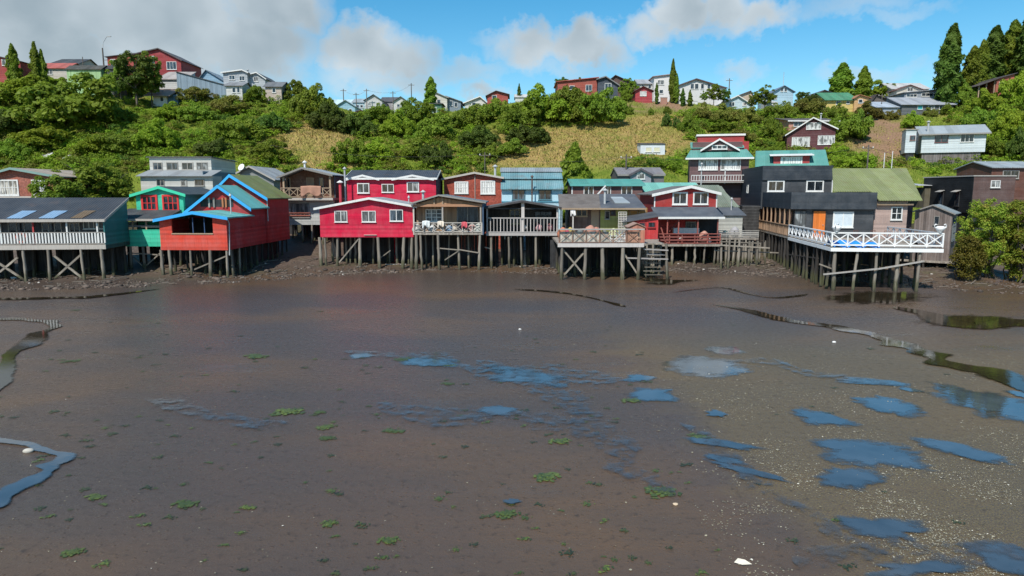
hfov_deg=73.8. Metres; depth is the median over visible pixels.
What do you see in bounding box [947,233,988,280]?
bushy tree
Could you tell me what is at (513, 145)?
shrub
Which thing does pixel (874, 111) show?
shrub
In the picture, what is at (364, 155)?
power line
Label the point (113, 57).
hill house
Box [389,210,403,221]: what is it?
window
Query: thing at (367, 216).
window
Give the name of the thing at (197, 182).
window
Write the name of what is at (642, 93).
window
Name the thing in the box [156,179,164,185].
window
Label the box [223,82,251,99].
hill house
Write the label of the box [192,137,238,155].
shrub
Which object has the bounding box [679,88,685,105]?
cypress tree
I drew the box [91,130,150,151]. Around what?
shrub
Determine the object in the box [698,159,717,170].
window
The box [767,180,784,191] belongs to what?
window
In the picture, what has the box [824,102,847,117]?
shrub
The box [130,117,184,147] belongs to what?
shrub
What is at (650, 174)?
timber house
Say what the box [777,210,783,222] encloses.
window
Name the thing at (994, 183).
window
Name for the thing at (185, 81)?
shed
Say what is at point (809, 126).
window
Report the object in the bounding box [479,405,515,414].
puddle
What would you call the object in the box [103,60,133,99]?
tree
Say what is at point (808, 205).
black house
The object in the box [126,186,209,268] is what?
stilt house
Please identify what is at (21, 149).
shrub
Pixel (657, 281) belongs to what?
puddle
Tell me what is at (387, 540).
seaweed clump
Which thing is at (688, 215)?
stilt house
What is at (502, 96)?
hill house
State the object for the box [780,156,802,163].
window
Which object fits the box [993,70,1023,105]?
shrub
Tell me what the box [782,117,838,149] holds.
hill house
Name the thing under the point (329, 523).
seaweed clump
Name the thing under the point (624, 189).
window
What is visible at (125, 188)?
tree
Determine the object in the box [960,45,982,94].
poplar tree
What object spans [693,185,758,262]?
stilt house
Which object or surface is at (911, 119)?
shrub
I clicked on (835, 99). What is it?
hill house
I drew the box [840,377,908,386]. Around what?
puddle
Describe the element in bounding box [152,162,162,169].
window
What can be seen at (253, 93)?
shrub
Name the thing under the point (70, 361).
seaweed clump
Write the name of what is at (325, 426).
seaweed clump
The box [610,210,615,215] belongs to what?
window
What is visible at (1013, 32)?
poplar tree
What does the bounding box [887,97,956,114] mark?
hill house
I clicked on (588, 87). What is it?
window
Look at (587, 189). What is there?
window
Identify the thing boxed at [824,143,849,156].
shrub
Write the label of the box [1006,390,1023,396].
puddle
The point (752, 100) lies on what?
tree
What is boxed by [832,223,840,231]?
swan planter
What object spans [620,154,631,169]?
utility pole
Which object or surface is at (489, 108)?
shrub
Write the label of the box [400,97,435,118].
shrub
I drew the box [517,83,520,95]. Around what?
conifer tree
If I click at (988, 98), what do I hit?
shrub
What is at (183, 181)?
window
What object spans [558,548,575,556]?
seaweed clump
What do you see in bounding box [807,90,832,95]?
hill house
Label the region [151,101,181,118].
shrub
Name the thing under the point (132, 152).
undergrowth
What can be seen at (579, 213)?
window
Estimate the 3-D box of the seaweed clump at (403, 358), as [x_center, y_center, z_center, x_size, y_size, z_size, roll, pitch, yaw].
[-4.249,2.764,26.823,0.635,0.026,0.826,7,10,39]
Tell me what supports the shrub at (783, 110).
on the hillside terrain at (887, 129)
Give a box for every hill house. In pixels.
[0,56,30,81]
[47,63,78,84]
[52,59,96,64]
[104,53,133,74]
[131,48,202,84]
[199,69,223,83]
[220,69,249,83]
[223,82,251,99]
[247,69,274,94]
[263,82,290,103]
[334,100,352,103]
[337,100,360,111]
[351,99,364,109]
[363,94,388,108]
[381,97,397,109]
[392,96,406,111]
[435,92,448,111]
[445,95,464,111]
[463,96,486,107]
[486,91,509,103]
[554,77,598,95]
[596,76,619,98]
[611,75,635,96]
[634,79,651,89]
[637,143,664,154]
[649,74,669,101]
[670,78,727,104]
[716,95,753,108]
[739,91,752,106]
[757,77,795,109]
[775,113,830,130]
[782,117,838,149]
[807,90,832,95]
[811,93,853,111]
[852,94,870,111]
[878,83,930,95]
[884,90,954,105]
[887,84,924,95]
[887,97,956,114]
[901,121,991,164]
[971,73,1015,98]
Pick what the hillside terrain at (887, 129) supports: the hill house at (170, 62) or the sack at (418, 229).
the hill house at (170, 62)
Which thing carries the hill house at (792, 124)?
on the hillside terrain at (887, 129)
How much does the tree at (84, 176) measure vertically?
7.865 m
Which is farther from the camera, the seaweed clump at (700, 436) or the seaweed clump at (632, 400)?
the seaweed clump at (632, 400)
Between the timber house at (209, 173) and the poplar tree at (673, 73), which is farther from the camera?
the poplar tree at (673, 73)
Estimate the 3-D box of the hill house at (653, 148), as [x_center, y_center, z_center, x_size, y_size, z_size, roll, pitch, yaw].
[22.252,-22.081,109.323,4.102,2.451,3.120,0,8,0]
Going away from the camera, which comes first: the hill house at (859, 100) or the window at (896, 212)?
the window at (896, 212)
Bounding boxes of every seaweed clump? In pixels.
[59,359,80,362]
[60,548,86,557]
[84,493,106,500]
[91,559,110,567]
[170,499,199,508]
[240,504,256,508]
[243,354,269,358]
[273,407,304,414]
[315,424,336,429]
[319,436,336,439]
[321,519,338,526]
[354,521,369,526]
[363,565,378,570]
[376,536,400,543]
[381,427,404,432]
[393,357,413,360]
[493,509,520,518]
[533,472,561,481]
[548,438,571,443]
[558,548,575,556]
[598,565,613,572]
[621,398,641,401]
[644,485,681,496]
[686,433,710,438]
[695,569,708,575]
[837,563,856,570]
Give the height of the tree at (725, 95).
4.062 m
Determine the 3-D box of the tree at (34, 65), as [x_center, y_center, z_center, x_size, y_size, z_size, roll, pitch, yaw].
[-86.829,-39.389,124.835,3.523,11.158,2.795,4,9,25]
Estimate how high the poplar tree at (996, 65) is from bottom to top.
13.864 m
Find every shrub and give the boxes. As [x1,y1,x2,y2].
[0,74,42,100]
[0,108,37,133]
[0,138,36,159]
[1,72,135,123]
[7,123,79,145]
[46,77,66,84]
[71,133,114,152]
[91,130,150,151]
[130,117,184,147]
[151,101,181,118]
[175,86,219,101]
[176,101,224,120]
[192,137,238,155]
[203,95,252,113]
[211,115,267,138]
[243,84,269,101]
[247,138,291,158]
[254,111,292,131]
[283,79,315,99]
[288,82,333,113]
[305,101,344,126]
[323,111,358,131]
[330,137,372,162]
[340,114,380,135]
[358,139,394,158]
[365,102,393,119]
[377,108,418,136]
[398,136,428,158]
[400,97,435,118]
[412,111,457,138]
[419,142,452,164]
[449,103,491,125]
[457,125,502,146]
[473,142,502,159]
[478,97,509,119]
[497,97,542,124]
[499,138,528,154]
[504,124,550,143]
[521,82,572,119]
[544,84,597,120]
[571,87,627,121]
[620,88,632,99]
[624,104,634,113]
[648,108,654,114]
[660,112,671,125]
[663,106,671,113]
[672,116,680,127]
[677,113,698,129]
[692,101,719,121]
[703,119,739,131]
[712,103,741,120]
[729,123,756,138]
[739,106,764,123]
[755,144,782,150]
[761,115,783,137]
[763,100,798,117]
[793,97,826,112]
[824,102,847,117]
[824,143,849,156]
[828,108,874,140]
[836,151,877,167]
[853,100,884,117]
[883,109,901,118]
[900,110,925,127]
[922,107,939,115]
[940,102,952,114]
[953,82,980,105]
[958,106,995,126]
[965,88,1008,110]
[983,136,1008,153]
[987,104,1023,137]
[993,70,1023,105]
[1004,126,1023,156]
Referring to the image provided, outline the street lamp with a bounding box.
[102,36,110,64]
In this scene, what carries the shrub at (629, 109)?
on the hillside terrain at (887, 129)
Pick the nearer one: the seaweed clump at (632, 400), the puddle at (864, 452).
the puddle at (864, 452)
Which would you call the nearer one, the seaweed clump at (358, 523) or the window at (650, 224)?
the seaweed clump at (358, 523)
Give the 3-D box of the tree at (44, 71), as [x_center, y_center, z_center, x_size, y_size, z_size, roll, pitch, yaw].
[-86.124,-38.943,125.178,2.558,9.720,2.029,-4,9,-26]
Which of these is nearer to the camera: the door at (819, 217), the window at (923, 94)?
the door at (819, 217)
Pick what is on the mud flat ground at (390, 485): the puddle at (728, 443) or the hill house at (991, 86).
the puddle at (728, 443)
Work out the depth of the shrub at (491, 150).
105.70 m
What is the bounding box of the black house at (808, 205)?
[740,165,944,291]
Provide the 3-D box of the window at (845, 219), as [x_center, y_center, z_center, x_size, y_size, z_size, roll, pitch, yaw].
[26.801,-5.508,55.223,1.664,1.332,0.106,1,8,8]
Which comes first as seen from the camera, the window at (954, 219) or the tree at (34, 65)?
the window at (954, 219)
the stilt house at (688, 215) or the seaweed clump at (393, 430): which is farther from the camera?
the stilt house at (688, 215)
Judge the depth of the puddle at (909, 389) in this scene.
22.61 m
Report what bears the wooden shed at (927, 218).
on the mud flat ground at (390, 485)
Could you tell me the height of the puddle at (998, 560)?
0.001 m
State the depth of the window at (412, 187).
65.23 m
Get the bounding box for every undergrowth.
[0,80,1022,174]
[0,85,1023,172]
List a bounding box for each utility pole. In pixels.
[479,152,490,173]
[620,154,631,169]
[862,145,873,167]
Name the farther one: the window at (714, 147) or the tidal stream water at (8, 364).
the window at (714, 147)
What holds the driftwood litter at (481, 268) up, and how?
on the mud flat ground at (390, 485)
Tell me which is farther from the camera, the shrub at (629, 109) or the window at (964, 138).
the shrub at (629, 109)
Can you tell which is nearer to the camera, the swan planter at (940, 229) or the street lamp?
the swan planter at (940, 229)
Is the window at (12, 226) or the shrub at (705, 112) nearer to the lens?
the window at (12, 226)
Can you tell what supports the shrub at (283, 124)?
on the hillside terrain at (887, 129)
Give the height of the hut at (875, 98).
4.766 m
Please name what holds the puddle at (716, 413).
on the mud flat ground at (390, 485)
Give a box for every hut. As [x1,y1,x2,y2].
[143,89,181,105]
[429,103,445,112]
[631,86,653,102]
[869,94,886,101]
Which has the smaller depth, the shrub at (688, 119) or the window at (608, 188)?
the window at (608, 188)
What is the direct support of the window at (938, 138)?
in the hill house at (927, 143)
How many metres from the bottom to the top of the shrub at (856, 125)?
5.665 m
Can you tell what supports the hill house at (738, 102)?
on the hillside terrain at (887, 129)
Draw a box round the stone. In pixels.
[22,448,33,452]
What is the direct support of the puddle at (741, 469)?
on the mud flat ground at (390, 485)
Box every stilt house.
[0,197,129,281]
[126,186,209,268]
[152,174,291,277]
[276,160,346,244]
[313,195,418,268]
[409,194,488,269]
[484,200,561,268]
[550,185,650,279]
[637,185,724,264]
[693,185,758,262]
[832,168,921,267]
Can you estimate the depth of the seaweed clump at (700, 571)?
11.74 m
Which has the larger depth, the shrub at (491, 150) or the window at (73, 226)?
the shrub at (491, 150)
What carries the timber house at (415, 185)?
on the mud flat ground at (390, 485)
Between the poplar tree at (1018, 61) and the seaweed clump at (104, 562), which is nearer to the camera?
the seaweed clump at (104, 562)
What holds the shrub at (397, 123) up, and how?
on the hillside terrain at (887, 129)
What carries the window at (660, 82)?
in the hill house at (662, 81)
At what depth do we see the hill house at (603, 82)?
134.36 m
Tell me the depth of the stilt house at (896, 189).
56.31 m
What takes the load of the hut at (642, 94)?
on the hillside terrain at (887, 129)
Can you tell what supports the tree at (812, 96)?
on the hillside terrain at (887, 129)
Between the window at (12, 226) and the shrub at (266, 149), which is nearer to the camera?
the window at (12, 226)
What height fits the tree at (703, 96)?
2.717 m
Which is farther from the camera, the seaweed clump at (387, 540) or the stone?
the stone
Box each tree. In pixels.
[4,43,23,81]
[25,174,88,197]
[27,41,45,83]
[37,49,50,83]
[50,156,133,197]
[86,167,135,201]
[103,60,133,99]
[111,50,156,106]
[134,50,164,107]
[423,76,437,102]
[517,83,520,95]
[554,77,567,88]
[559,142,593,220]
[618,78,639,93]
[654,83,658,103]
[668,58,676,102]
[673,74,679,103]
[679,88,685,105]
[686,90,692,105]
[699,91,707,99]
[706,83,721,104]
[716,88,731,102]
[747,91,758,105]
[753,84,777,106]
[794,91,810,101]
[805,94,817,101]
[828,62,860,95]
[853,65,872,96]
[872,79,887,96]
[932,22,966,106]
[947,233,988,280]
[954,197,1021,279]
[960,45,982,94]
[977,39,991,82]
[986,24,1009,79]
[993,199,1023,283]
[1004,19,1022,74]
[1009,21,1023,78]
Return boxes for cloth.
[461,222,466,228]
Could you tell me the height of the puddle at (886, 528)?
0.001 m
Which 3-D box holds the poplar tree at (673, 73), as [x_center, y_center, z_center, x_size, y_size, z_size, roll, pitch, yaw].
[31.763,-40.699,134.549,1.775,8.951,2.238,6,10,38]
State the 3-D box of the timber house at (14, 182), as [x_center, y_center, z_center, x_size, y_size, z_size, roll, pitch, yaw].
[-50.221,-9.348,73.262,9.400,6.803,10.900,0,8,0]
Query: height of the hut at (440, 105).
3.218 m
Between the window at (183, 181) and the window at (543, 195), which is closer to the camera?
the window at (543, 195)
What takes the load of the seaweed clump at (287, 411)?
on the mud flat ground at (390, 485)
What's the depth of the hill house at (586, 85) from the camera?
134.72 m
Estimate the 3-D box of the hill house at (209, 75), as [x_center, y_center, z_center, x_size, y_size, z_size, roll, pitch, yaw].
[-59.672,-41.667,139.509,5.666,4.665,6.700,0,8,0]
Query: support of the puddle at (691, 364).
on the mud flat ground at (390, 485)
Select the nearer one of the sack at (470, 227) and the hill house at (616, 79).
the sack at (470, 227)
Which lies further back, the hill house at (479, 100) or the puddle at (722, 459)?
the hill house at (479, 100)
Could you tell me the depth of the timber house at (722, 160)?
76.42 m
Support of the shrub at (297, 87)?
on the hillside terrain at (887, 129)
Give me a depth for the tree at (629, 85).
141.69 m
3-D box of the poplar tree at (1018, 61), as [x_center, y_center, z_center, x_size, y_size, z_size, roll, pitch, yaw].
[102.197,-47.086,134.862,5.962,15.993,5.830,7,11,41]
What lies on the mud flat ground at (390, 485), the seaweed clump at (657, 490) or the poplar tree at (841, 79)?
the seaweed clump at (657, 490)
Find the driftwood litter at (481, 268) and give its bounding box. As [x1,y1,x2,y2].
[1,256,1023,291]
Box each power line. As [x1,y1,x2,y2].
[270,145,475,156]
[488,154,624,161]
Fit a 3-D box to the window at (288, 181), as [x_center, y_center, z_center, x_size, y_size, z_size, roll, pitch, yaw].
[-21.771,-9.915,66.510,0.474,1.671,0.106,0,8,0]
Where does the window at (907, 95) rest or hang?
in the hill house at (927, 93)
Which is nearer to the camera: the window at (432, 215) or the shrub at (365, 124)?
the window at (432, 215)
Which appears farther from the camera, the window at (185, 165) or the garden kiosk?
the window at (185, 165)
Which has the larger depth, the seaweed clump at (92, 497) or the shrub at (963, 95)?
the shrub at (963, 95)
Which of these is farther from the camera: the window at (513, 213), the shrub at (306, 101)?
the shrub at (306, 101)
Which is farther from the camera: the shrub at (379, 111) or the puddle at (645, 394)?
the shrub at (379, 111)
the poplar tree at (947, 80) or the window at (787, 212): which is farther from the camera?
the poplar tree at (947, 80)
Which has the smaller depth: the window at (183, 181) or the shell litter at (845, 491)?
the shell litter at (845, 491)
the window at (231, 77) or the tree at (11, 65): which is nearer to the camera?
the tree at (11, 65)
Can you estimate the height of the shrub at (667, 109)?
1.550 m
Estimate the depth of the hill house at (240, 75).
132.56 m
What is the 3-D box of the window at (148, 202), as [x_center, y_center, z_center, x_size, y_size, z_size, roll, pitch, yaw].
[-29.830,-6.963,56.120,1.430,1.390,0.106,0,8,0]
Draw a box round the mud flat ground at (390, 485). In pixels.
[0,229,1023,575]
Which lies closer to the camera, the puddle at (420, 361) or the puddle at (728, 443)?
the puddle at (728, 443)
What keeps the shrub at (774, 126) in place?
on the hillside terrain at (887, 129)
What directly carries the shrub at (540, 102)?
on the hillside terrain at (887, 129)
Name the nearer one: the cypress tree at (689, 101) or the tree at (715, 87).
the cypress tree at (689, 101)
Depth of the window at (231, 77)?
132.58 m
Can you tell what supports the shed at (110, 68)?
on the hillside terrain at (887, 129)
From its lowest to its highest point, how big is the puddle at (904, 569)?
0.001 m
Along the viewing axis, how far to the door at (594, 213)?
59.77 m
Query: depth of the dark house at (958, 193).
60.56 m
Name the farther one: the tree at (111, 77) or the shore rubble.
the tree at (111, 77)
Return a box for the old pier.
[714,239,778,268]
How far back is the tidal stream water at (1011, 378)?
27.25 m
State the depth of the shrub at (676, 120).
118.05 m
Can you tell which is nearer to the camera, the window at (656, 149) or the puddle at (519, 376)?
the puddle at (519, 376)
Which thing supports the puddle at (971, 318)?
on the mud flat ground at (390, 485)
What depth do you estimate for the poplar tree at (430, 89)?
140.87 m
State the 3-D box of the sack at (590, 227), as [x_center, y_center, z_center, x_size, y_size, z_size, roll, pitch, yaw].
[6.179,-4.457,54.032,1.098,1.072,1.155,14,7,39]
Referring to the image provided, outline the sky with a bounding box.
[0,0,1023,110]
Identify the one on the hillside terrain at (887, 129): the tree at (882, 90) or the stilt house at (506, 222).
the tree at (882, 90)
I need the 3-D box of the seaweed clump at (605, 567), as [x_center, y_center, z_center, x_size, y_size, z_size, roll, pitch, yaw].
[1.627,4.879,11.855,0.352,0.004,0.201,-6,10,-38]
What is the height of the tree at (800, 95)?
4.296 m
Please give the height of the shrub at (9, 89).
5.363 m
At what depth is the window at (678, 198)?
61.43 m
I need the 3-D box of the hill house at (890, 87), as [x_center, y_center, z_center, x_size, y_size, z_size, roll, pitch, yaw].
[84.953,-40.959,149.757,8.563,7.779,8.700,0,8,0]
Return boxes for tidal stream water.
[0,289,155,299]
[0,317,62,389]
[517,289,624,305]
[676,287,806,297]
[714,304,1023,391]
[893,306,1023,328]
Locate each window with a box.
[0,180,19,195]
[7,222,31,233]
[41,222,62,233]
[68,222,80,233]
[83,222,102,229]
[140,195,157,209]
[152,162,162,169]
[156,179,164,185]
[162,195,178,209]
[166,62,176,69]
[166,162,177,169]
[181,162,193,169]
[181,179,186,185]
[194,179,204,185]
[196,162,207,169]
[229,75,234,79]
[239,76,244,80]
[286,178,290,194]
[290,203,309,217]
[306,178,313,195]
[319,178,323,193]
[334,211,347,222]
[357,183,369,193]
[361,211,375,222]
[381,184,393,192]
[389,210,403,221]
[406,182,419,192]
[426,209,441,221]
[454,181,467,193]
[457,207,477,230]
[480,181,495,194]
[509,210,519,224]
[512,190,524,200]
[534,211,551,228]
[538,190,551,200]
[575,210,587,216]
[584,186,593,193]
[586,85,591,90]
[604,211,609,219]
[605,186,610,193]
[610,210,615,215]
[621,186,631,193]
[630,210,637,214]
[637,173,644,179]
[640,91,646,95]
[645,147,651,151]
[648,222,655,227]
[653,147,659,151]
[658,80,663,84]
[672,192,687,204]
[685,222,695,227]
[693,192,708,204]
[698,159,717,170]
[711,145,727,149]
[720,159,740,170]
[729,102,734,106]
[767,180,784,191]
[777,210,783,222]
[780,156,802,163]
[786,211,792,223]
[791,137,809,146]
[793,122,802,126]
[793,210,806,228]
[806,122,820,129]
[806,180,823,191]
[817,135,834,144]
[832,212,853,227]
[890,207,902,220]
[906,94,916,96]
[910,135,915,140]
[921,93,935,96]
[934,135,948,142]
[934,216,939,224]
[935,190,944,204]
[951,190,960,206]
[951,218,956,241]
[960,134,973,142]
[990,180,1000,187]
[1002,170,1019,178]
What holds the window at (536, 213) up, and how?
in the stilt house at (506, 222)
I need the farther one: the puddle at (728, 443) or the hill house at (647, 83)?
the hill house at (647, 83)
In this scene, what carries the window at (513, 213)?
in the stilt house at (506, 222)
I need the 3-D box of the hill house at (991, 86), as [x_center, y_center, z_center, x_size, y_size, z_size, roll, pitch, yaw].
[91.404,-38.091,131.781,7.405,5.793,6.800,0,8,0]
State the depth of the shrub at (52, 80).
130.37 m
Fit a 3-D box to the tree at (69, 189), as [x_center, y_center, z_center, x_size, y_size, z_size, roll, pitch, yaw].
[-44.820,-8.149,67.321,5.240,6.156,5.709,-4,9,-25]
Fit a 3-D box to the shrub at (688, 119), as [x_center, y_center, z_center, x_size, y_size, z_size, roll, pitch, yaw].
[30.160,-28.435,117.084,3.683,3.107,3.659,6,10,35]
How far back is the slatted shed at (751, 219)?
64.29 m
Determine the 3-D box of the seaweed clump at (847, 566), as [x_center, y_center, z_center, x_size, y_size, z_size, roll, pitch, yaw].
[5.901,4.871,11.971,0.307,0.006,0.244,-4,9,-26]
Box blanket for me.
[300,186,320,196]
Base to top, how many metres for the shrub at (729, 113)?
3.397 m
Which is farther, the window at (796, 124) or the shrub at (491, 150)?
the window at (796, 124)
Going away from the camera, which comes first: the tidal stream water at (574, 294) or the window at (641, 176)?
the tidal stream water at (574, 294)
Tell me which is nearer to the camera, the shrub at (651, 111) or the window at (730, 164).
the window at (730, 164)
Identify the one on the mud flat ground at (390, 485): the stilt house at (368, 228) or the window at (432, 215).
the stilt house at (368, 228)
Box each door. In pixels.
[591,210,598,227]
[811,210,826,236]
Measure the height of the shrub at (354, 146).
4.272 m
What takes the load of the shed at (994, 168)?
on the hillside terrain at (887, 129)
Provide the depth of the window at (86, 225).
51.04 m
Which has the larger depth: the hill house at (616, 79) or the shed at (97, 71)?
the hill house at (616, 79)
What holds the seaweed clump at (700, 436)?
on the mud flat ground at (390, 485)
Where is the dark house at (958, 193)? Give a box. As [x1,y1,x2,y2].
[908,175,1016,252]
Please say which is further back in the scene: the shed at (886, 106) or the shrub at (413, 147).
the shed at (886, 106)
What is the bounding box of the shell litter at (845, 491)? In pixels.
[1,301,1023,575]
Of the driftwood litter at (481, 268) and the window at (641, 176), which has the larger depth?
the window at (641, 176)
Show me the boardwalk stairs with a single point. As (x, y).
(645, 258)
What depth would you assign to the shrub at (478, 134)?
110.91 m
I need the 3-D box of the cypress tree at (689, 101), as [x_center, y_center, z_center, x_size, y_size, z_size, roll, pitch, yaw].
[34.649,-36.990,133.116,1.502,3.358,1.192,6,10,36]
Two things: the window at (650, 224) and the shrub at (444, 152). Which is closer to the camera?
the window at (650, 224)
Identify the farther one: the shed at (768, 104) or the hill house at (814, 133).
the shed at (768, 104)
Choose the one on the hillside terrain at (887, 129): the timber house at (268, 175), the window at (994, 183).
the timber house at (268, 175)
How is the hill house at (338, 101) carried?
on the hillside terrain at (887, 129)
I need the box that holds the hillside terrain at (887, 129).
[0,90,1023,243]
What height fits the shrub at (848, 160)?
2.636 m
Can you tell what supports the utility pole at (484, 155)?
on the hillside terrain at (887, 129)
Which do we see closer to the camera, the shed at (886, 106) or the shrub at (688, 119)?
the shrub at (688, 119)
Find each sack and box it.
[412,224,421,232]
[467,224,474,232]
[474,223,479,232]
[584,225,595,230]
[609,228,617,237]
[698,231,708,242]
[729,226,739,236]
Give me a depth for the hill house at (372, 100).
160.46 m
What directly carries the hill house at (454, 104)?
on the hillside terrain at (887, 129)
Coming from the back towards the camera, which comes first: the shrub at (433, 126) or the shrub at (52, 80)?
the shrub at (52, 80)
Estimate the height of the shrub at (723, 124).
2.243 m
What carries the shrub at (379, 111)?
on the hillside terrain at (887, 129)
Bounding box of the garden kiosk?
[624,222,644,242]
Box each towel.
[422,221,429,228]
[437,221,443,227]
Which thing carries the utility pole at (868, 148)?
on the hillside terrain at (887, 129)
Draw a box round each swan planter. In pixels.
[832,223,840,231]
[934,224,946,232]
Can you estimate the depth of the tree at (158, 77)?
124.10 m
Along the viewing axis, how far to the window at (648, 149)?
107.86 m
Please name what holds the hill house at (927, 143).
on the hillside terrain at (887, 129)
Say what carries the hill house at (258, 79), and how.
on the hillside terrain at (887, 129)
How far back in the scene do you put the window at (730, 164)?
75.80 m
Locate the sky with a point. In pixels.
(471, 49)
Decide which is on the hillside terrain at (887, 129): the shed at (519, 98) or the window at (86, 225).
the shed at (519, 98)
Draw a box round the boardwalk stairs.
[627,240,668,278]
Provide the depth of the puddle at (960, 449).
17.26 m
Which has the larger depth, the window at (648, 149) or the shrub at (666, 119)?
the shrub at (666, 119)
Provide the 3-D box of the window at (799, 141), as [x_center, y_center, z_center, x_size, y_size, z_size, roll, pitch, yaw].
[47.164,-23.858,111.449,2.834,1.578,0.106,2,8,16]
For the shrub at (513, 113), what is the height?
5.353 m
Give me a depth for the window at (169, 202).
56.12 m
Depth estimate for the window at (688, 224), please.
61.77 m
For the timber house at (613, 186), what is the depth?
69.31 m
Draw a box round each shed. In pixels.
[64,65,107,94]
[103,65,126,100]
[160,72,195,88]
[175,71,225,102]
[514,94,527,101]
[619,212,659,270]
[738,205,760,255]
[761,100,777,110]
[863,102,899,113]
[900,204,960,268]
[954,161,1023,217]
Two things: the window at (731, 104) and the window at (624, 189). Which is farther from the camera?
the window at (731, 104)
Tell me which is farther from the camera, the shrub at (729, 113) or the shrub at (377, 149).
the shrub at (729, 113)
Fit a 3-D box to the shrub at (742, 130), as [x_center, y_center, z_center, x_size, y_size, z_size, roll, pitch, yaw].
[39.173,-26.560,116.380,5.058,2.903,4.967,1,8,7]
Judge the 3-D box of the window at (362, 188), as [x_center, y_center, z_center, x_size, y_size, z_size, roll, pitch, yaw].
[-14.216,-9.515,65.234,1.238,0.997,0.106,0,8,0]
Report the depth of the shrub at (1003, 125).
108.42 m
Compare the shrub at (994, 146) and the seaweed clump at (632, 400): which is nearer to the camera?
the seaweed clump at (632, 400)
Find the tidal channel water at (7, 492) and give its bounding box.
[0,438,76,506]
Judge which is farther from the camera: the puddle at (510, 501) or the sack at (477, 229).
the sack at (477, 229)
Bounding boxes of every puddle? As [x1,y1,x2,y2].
[351,353,373,357]
[403,357,458,366]
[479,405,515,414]
[485,365,566,386]
[503,498,520,503]
[623,374,655,381]
[630,387,677,400]
[641,278,692,284]
[665,355,748,376]
[688,437,758,449]
[705,346,744,354]
[705,454,745,463]
[706,409,726,416]
[712,461,786,481]
[794,409,855,425]
[813,439,927,468]
[819,468,883,488]
[825,291,934,303]
[839,516,925,540]
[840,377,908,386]
[852,395,925,415]
[866,560,968,575]
[900,387,923,391]
[914,437,1007,463]
[932,314,1010,327]
[932,383,1023,419]
[959,542,1023,574]
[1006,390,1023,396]
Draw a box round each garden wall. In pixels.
[660,97,667,104]
[677,101,697,103]
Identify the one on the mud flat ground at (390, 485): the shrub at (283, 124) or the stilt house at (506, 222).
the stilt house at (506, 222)
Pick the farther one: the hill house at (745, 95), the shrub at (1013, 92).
the hill house at (745, 95)
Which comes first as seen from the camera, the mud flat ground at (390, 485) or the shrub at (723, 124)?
the mud flat ground at (390, 485)
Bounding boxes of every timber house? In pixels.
[0,167,99,197]
[136,157,236,190]
[235,164,285,189]
[337,167,442,253]
[441,165,503,248]
[500,168,563,249]
[565,179,644,199]
[610,167,665,182]
[642,169,702,192]
[685,134,753,204]
[755,150,828,226]
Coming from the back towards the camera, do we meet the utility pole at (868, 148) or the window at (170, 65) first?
the window at (170, 65)
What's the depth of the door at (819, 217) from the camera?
55.48 m
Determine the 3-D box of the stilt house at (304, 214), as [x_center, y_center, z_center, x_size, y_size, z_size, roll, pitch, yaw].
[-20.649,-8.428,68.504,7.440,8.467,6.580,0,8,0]
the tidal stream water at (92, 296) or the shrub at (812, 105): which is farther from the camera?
the shrub at (812, 105)
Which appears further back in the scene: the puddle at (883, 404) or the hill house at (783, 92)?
the hill house at (783, 92)
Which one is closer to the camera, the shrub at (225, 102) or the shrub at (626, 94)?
the shrub at (225, 102)
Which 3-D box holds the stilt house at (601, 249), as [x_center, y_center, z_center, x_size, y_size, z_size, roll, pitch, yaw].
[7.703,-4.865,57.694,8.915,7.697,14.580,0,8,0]
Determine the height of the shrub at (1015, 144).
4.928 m
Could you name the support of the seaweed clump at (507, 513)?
on the mud flat ground at (390, 485)
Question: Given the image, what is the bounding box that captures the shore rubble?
[0,253,1023,293]
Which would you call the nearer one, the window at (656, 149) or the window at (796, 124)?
the window at (656, 149)
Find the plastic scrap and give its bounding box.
[735,558,750,564]
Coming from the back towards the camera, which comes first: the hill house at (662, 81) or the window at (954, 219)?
the hill house at (662, 81)
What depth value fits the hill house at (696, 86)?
141.64 m
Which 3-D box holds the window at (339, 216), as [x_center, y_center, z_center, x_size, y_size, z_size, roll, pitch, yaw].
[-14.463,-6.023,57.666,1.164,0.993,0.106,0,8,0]
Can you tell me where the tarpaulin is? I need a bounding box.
[824,239,879,247]
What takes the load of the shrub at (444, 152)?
on the hillside terrain at (887, 129)
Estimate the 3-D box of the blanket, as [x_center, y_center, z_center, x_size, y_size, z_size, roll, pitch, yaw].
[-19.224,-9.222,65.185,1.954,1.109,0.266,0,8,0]

